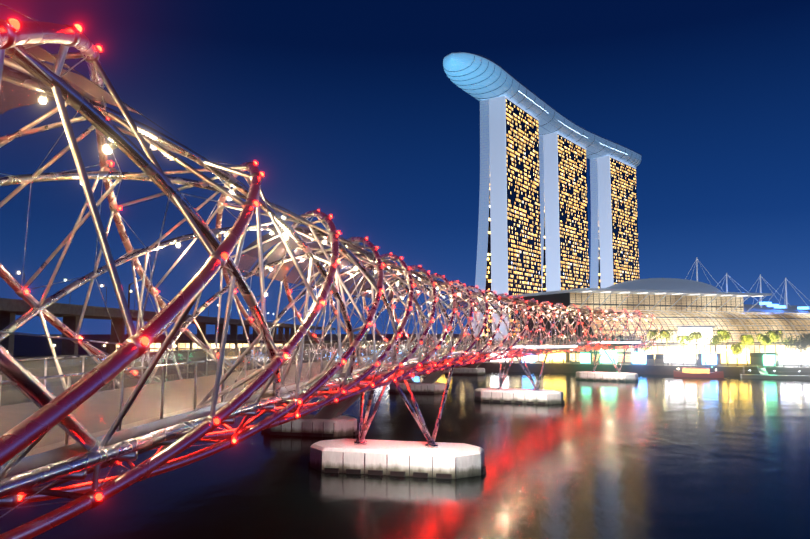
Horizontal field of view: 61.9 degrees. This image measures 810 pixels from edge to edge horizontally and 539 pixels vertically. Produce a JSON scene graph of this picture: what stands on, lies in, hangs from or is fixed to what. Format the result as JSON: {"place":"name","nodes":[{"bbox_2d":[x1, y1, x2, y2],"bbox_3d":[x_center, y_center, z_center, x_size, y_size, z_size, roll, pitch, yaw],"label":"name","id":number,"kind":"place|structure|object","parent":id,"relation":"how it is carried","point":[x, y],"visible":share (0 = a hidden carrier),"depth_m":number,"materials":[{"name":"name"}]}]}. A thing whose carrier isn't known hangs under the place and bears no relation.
{"place":"outdoors","nodes":[
{"label":"outdoors","id":0,"kind":"place"},
{"bbox_2d":[0,334,809,538],"bbox_3d":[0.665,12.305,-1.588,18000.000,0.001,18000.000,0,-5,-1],"label":"water","id":1,"kind":"structure","parent":0,"point":[662,457],"depth_m":57.90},
{"bbox_2d":[0,279,506,436],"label":"road bridge","id":2,"kind":"structure","parent":1,"relation":"in","point":[331,420],"depth_m":81.65,"materials":[{"name":"concrete"}]},
{"bbox_2d":[309,364,485,478],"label":"bridge pier","id":3,"kind":"structure","parent":1,"relation":"in","point":[431,458],"depth_m":60.09,"materials":[{"name":"concrete"}]},
{"bbox_2d":[474,351,563,404],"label":"bridge pier","id":4,"kind":"structure","parent":1,"relation":"in","point":[535,395],"depth_m":121.20,"materials":[{"name":"concrete"}]},
{"bbox_2d":[576,345,638,381],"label":"bridge pier","id":5,"kind":"structure","parent":1,"relation":"in","point":[617,376],"depth_m":177.05,"materials":[{"name":"concrete"}]},
{"bbox_2d":[0,3,662,538],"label":"pedestrian bridge","id":6,"kind":"structure","parent":5,"relation":"on","point":[78,427],"depth_m":20.86,"materials":[{"name":"silver metal"}]},
{"bbox_2d":[673,367,723,377],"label":"boat","id":7,"kind":"object","parent":1,"relation":"on","point":[693,372],"visible":0.85,"depth_m":189.56,"materials":[{"name":"brown"}]},
{"bbox_2d":[740,366,809,379],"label":"floating jetty","id":8,"kind":"object","parent":1,"relation":"on","point":[763,374],"visible":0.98,"depth_m":184.02,"materials":[{"name":"grey"}]},
{"bbox_2d":[13,334,809,375],"bbox_3d":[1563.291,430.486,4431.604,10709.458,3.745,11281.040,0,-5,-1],"label":"waterfront promenade","id":9,"kind":"structure","parent":0,"point":[28,346],"depth_m":220.10,"materials":[{"name":"stone"}]},
{"bbox_2d":[0,272,335,355],"bbox_3d":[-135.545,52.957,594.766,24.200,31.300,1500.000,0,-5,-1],"label":"elevated expressway","id":10,"kind":"structure","parent":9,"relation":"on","point":[69,313],"depth_m":265.20,"materials":[{"name":"concrete"}]},
{"bbox_2d":[23,340,809,367],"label":"promenade arcade lamps","id":11,"kind":"object","parent":9,"relation":"on","point":[636,355],"visible":0.4,"depth_m":215.28,"materials":[{"name":"grey"}]},
{"bbox_2d":[472,96,541,340],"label":"hotel tower","id":12,"kind":"structure","parent":9,"relation":"on","point":[508,261],"depth_m":531.83,"materials":[{"name":"black glass"}]},
{"bbox_2d":[443,52,640,167],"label":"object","id":13,"kind":"structure","parent":12,"relation":"on","point":[479,78],"depth_m":541.05,"materials":[{"name":"grey"}]},
{"bbox_2d":[539,132,589,291],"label":"hotel tower","id":14,"kind":"structure","parent":9,"relation":"on","point":[564,217],"depth_m":629.21,"materials":[{"name":"black glass"}]},
{"bbox_2d":[590,156,638,287],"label":"hotel tower","id":15,"kind":"structure","parent":9,"relation":"on","point":[614,241],"depth_m":711.72,"materials":[{"name":"black glass"}]},
{"bbox_2d":[639,343,650,364],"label":"palm tree","id":16,"kind":"object","parent":9,"relation":"on","point":[647,348],"visible":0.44,"depth_m":211.96,"materials":[{"name":"plant"}]},
{"bbox_2d":[647,329,660,364],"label":"palm tree","id":17,"kind":"object","parent":9,"relation":"on","point":[653,332],"visible":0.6,"depth_m":213.68,"materials":[{"name":"plant"}]},
{"bbox_2d":[659,329,673,364],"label":"palm tree","id":18,"kind":"object","parent":9,"relation":"on","point":[665,334],"visible":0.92,"depth_m":210.66,"materials":[{"name":"plant"}]},
{"bbox_2d":[677,335,692,364],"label":"palm tree","id":19,"kind":"object","parent":9,"relation":"on","point":[682,338],"visible":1,"depth_m":211.70,"materials":[{"name":"plant"}]},
{"bbox_2d":[689,331,705,364],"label":"palm tree","id":20,"kind":"object","parent":9,"relation":"on","point":[695,335],"visible":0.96,"depth_m":210.51,"materials":[{"name":"plant"}]},
{"bbox_2d":[707,335,722,365],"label":"palm tree","id":21,"kind":"object","parent":9,"relation":"on","point":[715,339],"visible":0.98,"depth_m":205.90,"materials":[{"name":"plant"}]},
{"bbox_2d":[716,329,730,364],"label":"palm tree","id":22,"kind":"object","parent":9,"relation":"on","point":[725,335],"visible":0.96,"depth_m":207.51,"materials":[{"name":"plant"}]},
{"bbox_2d":[730,342,744,365],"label":"palm tree","id":23,"kind":"object","parent":9,"relation":"on","point":[735,350],"visible":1,"depth_m":203.68,"materials":[{"name":"plant"}]},
{"bbox_2d":[739,334,754,365],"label":"palm tree","id":24,"kind":"object","parent":9,"relation":"on","point":[748,339],"visible":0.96,"depth_m":205.08,"materials":[{"name":"plant"}]},
{"bbox_2d":[755,334,771,366],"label":"palm tree","id":25,"kind":"object","parent":9,"relation":"on","point":[765,340],"visible":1,"depth_m":201.51,"materials":[{"name":"plant"}]},
{"bbox_2d":[766,330,783,365],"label":"palm tree","id":26,"kind":"object","parent":9,"relation":"on","point":[776,335],"visible":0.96,"depth_m":202.73,"materials":[{"name":"plant"}]},
{"bbox_2d":[781,329,809,365],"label":"tree","id":27,"kind":"object","parent":9,"relation":"on","point":[802,343],"visible":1,"depth_m":198.78,"materials":[{"name":"green plant"}]},
{"bbox_2d":[504,257,809,358],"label":"shopping mall","id":28,"kind":"structure","parent":0,"point":[679,307],"depth_m":298.12,"materials":[{"name":"beige glass"}]}
]}

